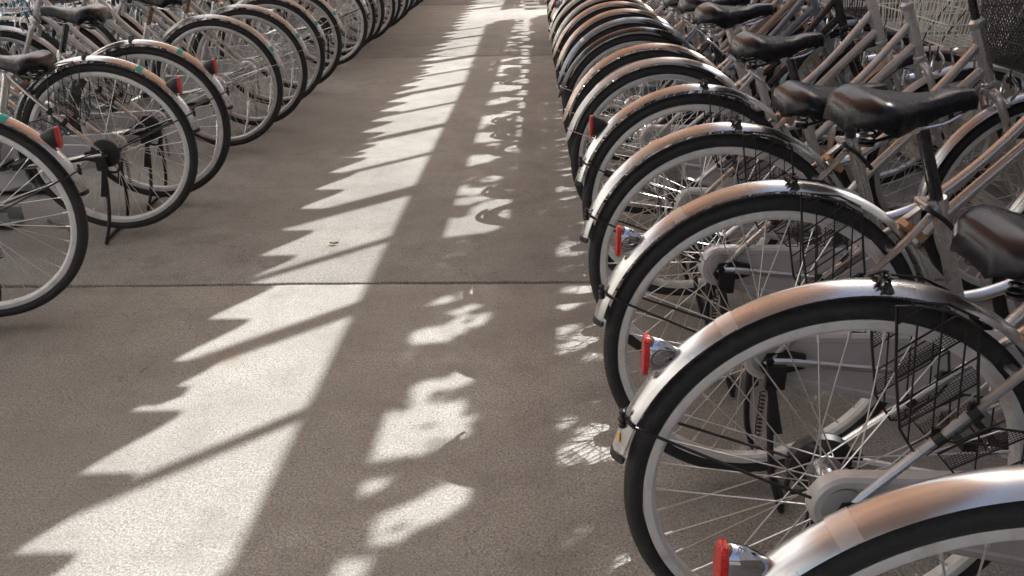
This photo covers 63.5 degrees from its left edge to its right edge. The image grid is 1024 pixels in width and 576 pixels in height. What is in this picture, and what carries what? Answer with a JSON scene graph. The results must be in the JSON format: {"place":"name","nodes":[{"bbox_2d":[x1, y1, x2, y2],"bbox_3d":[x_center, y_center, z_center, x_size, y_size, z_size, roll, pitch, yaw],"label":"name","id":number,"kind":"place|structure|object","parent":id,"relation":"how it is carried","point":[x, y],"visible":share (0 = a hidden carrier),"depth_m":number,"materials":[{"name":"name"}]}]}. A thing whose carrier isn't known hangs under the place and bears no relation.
{"place":"outdoors","nodes":[
{"label":"outdoors","id":0,"kind":"place"},
{"bbox_2d":[0,0,1023,575],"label":"floor","id":1,"kind":"structure","parent":0,"point":[238,364],"depth_m":2.45,"materials":[{"name":"grey concrete"}]},
{"bbox_2d":[0,47,40,126],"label":"bicycle","id":2,"kind":"object","parent":1,"relation":"on","point":[3,51],"visible":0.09,"depth_m":4.25,"materials":[{"name":"silver metal"}]},
{"bbox_2d":[0,0,73,125],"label":"bicycle","id":3,"kind":"object","parent":1,"relation":"on","point":[52,41],"visible":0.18,"depth_m":4.61,"materials":[{"name":"silver metal"}]},
{"bbox_2d":[0,176,75,191],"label":"wheel channel","id":4,"kind":"object","parent":1,"relation":"on","point":[27,188],"depth_m":3.91,"materials":[{"name":"metal"}]},
{"bbox_2d":[0,113,89,316],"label":"bicycle","id":5,"kind":"object","parent":1,"relation":"on","point":[49,140],"visible":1,"depth_m":2.56,"materials":[{"name":"silver metal"}]},
{"bbox_2d":[0,206,23,226],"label":"wheel channel","id":6,"kind":"object","parent":5,"relation":"attached to","point":[11,214],"visible":0.8,"depth_m":3.55,"materials":[{"name":"metal"}]},
{"bbox_2d":[0,0,120,107],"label":"bicycle","id":7,"kind":"object","parent":1,"relation":"on","point":[105,33],"visible":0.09,"depth_m":5.12,"materials":[{"name":"silver metal"}]},
{"bbox_2d":[0,0,147,95],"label":"bicycle","id":8,"kind":"object","parent":1,"relation":"on","point":[130,34],"visible":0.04,"depth_m":5.45,"materials":[{"name":"silver metal"}]},
{"bbox_2d":[0,0,172,78],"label":"bicycle","id":9,"kind":"object","parent":1,"relation":"on","point":[18,15],"visible":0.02,"depth_m":5.97,"materials":[{"name":"black paint"}]},
{"bbox_2d":[6,107,184,119],"bbox_3d":[-2.821,-1.097,5.240,1.500,0.060,0.100,0,25,2],"label":"wheel channel","id":10,"kind":"object","parent":1,"relation":"on","point":[93,109],"depth_m":5.20,"materials":[{"name":"metal"}]},
{"bbox_2d":[0,50,200,244],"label":"bicycle","id":11,"kind":"object","parent":1,"relation":"on","point":[102,152],"visible":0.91,"depth_m":3.21,"materials":[{"name":"silver metal"}]},
{"bbox_2d":[11,0,210,80],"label":"bicycle","id":12,"kind":"object","parent":1,"relation":"on","point":[157,27],"visible":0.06,"depth_m":6.46,"materials":[{"name":"silver metal"}]},
{"bbox_2d":[14,93,207,104],"bbox_3d":[-2.811,-1.296,5.665,1.500,0.060,0.100,0,25,2],"label":"wheel channel","id":13,"kind":"object","parent":1,"relation":"on","point":[93,100],"visible":0.15,"depth_m":5.62,"materials":[{"name":"metal"}]},
{"bbox_2d":[9,2,220,55],"bbox_3d":[-3.315,-2.360,6.772,1.769,1.094,0.620,-2,25,-1],"label":"bicycle","id":14,"kind":"object","parent":1,"relation":"on","point":[208,5],"visible":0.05,"depth_m":6.83,"materials":[{"name":"silver metal"}]},
{"bbox_2d":[0,3,232,210],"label":"bicycle","id":15,"kind":"object","parent":1,"relation":"on","point":[77,16],"visible":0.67,"depth_m":3.56,"materials":[{"name":"silver metal"}]},
{"bbox_2d":[37,80,234,90],"bbox_3d":[-2.801,-1.496,6.091,1.500,0.060,0.100,0,25,2],"label":"wheel channel","id":16,"kind":"object","parent":1,"relation":"on","point":[101,84],"visible":0.07,"depth_m":6.06,"materials":[{"name":"metal"}]},
{"bbox_2d":[0,0,284,155],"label":"bicycle","id":17,"kind":"object","parent":1,"relation":"on","point":[28,40],"visible":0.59,"depth_m":4.30,"materials":[{"name":"silver metal"}]},
{"bbox_2d":[75,0,239,50],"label":"bicycle","id":18,"kind":"object","parent":1,"relation":"on","point":[230,2],"visible":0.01,"depth_m":7.25,"materials":[{"name":"silver metal"}]},
{"bbox_2d":[5,0,309,133],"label":"bicycle","id":19,"kind":"object","parent":1,"relation":"on","point":[96,38],"visible":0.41,"depth_m":4.75,"materials":[{"name":"silver metal"}]},
{"bbox_2d":[71,0,255,47],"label":"bicycle","id":20,"kind":"object","parent":1,"relation":"on","point":[159,17],"visible":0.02,"depth_m":7.73,"materials":[{"name":"silver metal"}]},
{"bbox_2d":[52,0,326,112],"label":"bicycle","id":21,"kind":"object","parent":1,"relation":"on","point":[308,23],"visible":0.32,"depth_m":5.25,"materials":[{"name":"silver metal"}]},
{"bbox_2d":[157,0,270,29],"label":"bicycle","id":22,"kind":"object","parent":1,"relation":"on","point":[183,7],"visible":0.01,"depth_m":8.10,"materials":[{"name":"silver metal"}]},
{"bbox_2d":[92,0,343,95],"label":"bicycle","id":23,"kind":"object","parent":1,"relation":"on","point":[323,9],"visible":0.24,"depth_m":5.76,"materials":[{"name":"silver metal"}]},
{"bbox_2d":[151,0,369,67],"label":"bicycle","id":24,"kind":"object","parent":1,"relation":"on","point":[347,57],"visible":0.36,"depth_m":6.60,"materials":[{"name":"silver metal"}]},
{"bbox_2d":[170,0,377,59],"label":"bicycle","id":25,"kind":"object","parent":1,"relation":"on","point":[372,24],"visible":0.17,"depth_m":7.08,"materials":[{"name":"silver metal"}]},
{"bbox_2d":[195,0,385,48],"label":"bicycle","id":26,"kind":"object","parent":1,"relation":"on","point":[379,23],"visible":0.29,"depth_m":7.44,"materials":[{"name":"silver metal"}]},
{"bbox_2d":[224,0,394,41],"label":"bicycle","id":27,"kind":"object","parent":1,"relation":"on","point":[384,29],"visible":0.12,"depth_m":7.83,"materials":[{"name":"black rubber"}]},
{"bbox_2d":[224,0,400,32],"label":"bicycle","id":28,"kind":"object","parent":1,"relation":"on","point":[397,6],"visible":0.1,"depth_m":8.21,"materials":[{"name":"black rubber"}]},
{"bbox_2d":[254,0,408,27],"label":"bicycle","id":29,"kind":"object","parent":1,"relation":"on","point":[403,9],"visible":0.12,"depth_m":8.57,"materials":[{"name":"black rubber"}]},
{"bbox_2d":[369,0,413,23],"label":"bicycle","id":30,"kind":"object","parent":1,"relation":"on","point":[408,7],"visible":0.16,"depth_m":8.95,"materials":[{"name":"black rubber"}]},
{"bbox_2d":[369,1,413,19],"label":"bicycle","id":31,"kind":"object","parent":1,"relation":"on","point":[386,8],"visible":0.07,"depth_m":9.33,"materials":[{"name":"silver metal"}]},
{"bbox_2d":[373,0,418,13],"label":"bicycle","id":32,"kind":"object","parent":1,"relation":"on","point":[414,4],"visible":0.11,"depth_m":9.68,"materials":[{"name":"black rubber"}]},
{"bbox_2d":[388,0,421,9],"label":"bicycle","id":33,"kind":"object","parent":1,"relation":"on","point":[419,2],"visible":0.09,"depth_m":10.05,"materials":[{"name":"silver metal"}]},
{"bbox_2d":[545,0,710,48],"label":"bicycle","id":34,"kind":"object","parent":1,"relation":"on","point":[548,16],"visible":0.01,"depth_m":7.08,"materials":[{"name":"silver metal"}]},
{"bbox_2d":[547,0,710,47],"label":"bicycle","id":35,"kind":"object","parent":1,"relation":"on","point":[550,1],"visible":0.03,"depth_m":6.67,"materials":[{"name":"silver metal"}]},
{"bbox_2d":[547,0,756,66],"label":"bicycle","id":36,"kind":"object","parent":1,"relation":"on","point":[552,2],"visible":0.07,"depth_m":6.29,"materials":[{"name":"silver metal"}]},
{"bbox_2d":[549,0,765,77],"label":"bicycle","id":37,"kind":"object","parent":1,"relation":"on","point":[567,1],"visible":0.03,"depth_m":5.91,"materials":[{"name":"silver metal"}]},
{"bbox_2d":[548,0,785,86],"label":"bicycle","id":38,"kind":"object","parent":1,"relation":"on","point":[558,4],"visible":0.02,"depth_m":5.52,"materials":[{"name":"silver metal"}]},
{"bbox_2d":[549,0,822,98],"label":"bicycle","id":39,"kind":"object","parent":1,"relation":"on","point":[580,2],"visible":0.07,"depth_m":5.19,"materials":[{"name":"silver metal"}]},
{"bbox_2d":[552,0,843,113],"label":"bicycle","id":40,"kind":"object","parent":1,"relation":"on","point":[657,12],"visible":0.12,"depth_m":4.84,"materials":[{"name":"silver metal"}]},
{"bbox_2d":[552,0,870,128],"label":"bicycle","id":41,"kind":"object","parent":1,"relation":"on","point":[723,46],"visible":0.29,"depth_m":4.53,"materials":[{"name":"silver metal"}]},
{"bbox_2d":[555,0,892,148],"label":"bicycle","id":42,"kind":"object","parent":1,"relation":"on","point":[785,7],"visible":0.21,"depth_m":4.21,"materials":[{"name":"beige paint"}]},
{"bbox_2d":[557,0,912,163],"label":"bicycle","id":43,"kind":"object","parent":1,"relation":"on","point":[815,10],"visible":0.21,"depth_m":3.91,"materials":[{"name":"silver metal"}]},
{"bbox_2d":[558,0,953,193],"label":"bicycle","id":44,"kind":"object","parent":1,"relation":"on","point":[590,60],"visible":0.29,"depth_m":3.60,"materials":[{"name":"silver paint"},{"name":"chrome"},{"name":"rubber"}]},
{"bbox_2d":[562,0,1001,220],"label":"bicycle","id":45,"kind":"object","parent":1,"relation":"on","point":[877,34],"visible":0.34,"depth_m":3.20,"materials":[{"name":"silver metal"}]},
{"bbox_2d":[565,0,1023,257],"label":"bicycle","id":46,"kind":"object","parent":1,"relation":"on","point":[732,17],"visible":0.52,"depth_m":2.90,"materials":[{"name":"silver metal"}]},
{"bbox_2d":[575,0,1023,316],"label":"bicycle","id":47,"kind":"object","parent":1,"relation":"on","point":[964,140],"visible":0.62,"depth_m":2.49,"materials":[{"name":"silver metal"}]},
{"bbox_2d":[579,80,1023,396],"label":"bicycle","id":48,"kind":"object","parent":1,"relation":"on","point":[790,98],"visible":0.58,"depth_m":2.09,"materials":[{"name":"silver metal"}]},
{"bbox_2d":[592,83,1023,513],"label":"bicycle","id":49,"kind":"object","parent":1,"relation":"on","point":[889,113],"visible":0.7,"depth_m":1.67,"materials":[{"name":"silver metal"}]},
{"bbox_2d":[610,204,1023,575],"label":"bicycle","id":50,"kind":"object","parent":1,"relation":"on","point":[822,468],"visible":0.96,"depth_m":1.24,"materials":[{"name":"silver metal"}]},
{"bbox_2d":[712,464,1023,575],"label":"bicycle","id":51,"kind":"object","parent":1,"relation":"on","point":[883,532],"visible":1,"depth_m":0.81,"materials":[{"name":"silver metal"}]},
{"bbox_2d":[765,9,1022,207],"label":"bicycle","id":52,"kind":"object","parent":1,"relation":"on","point":[982,199],"visible":0.01,"depth_m":3.75,"materials":[{"name":"beige paint"}]},
{"bbox_2d":[767,0,1023,201],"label":"boundary fence","id":53,"kind":"object","parent":1,"relation":"on","point":[980,145],"visible":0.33,"depth_m":3.95,"materials":[{"name":"metal"}]}
]}

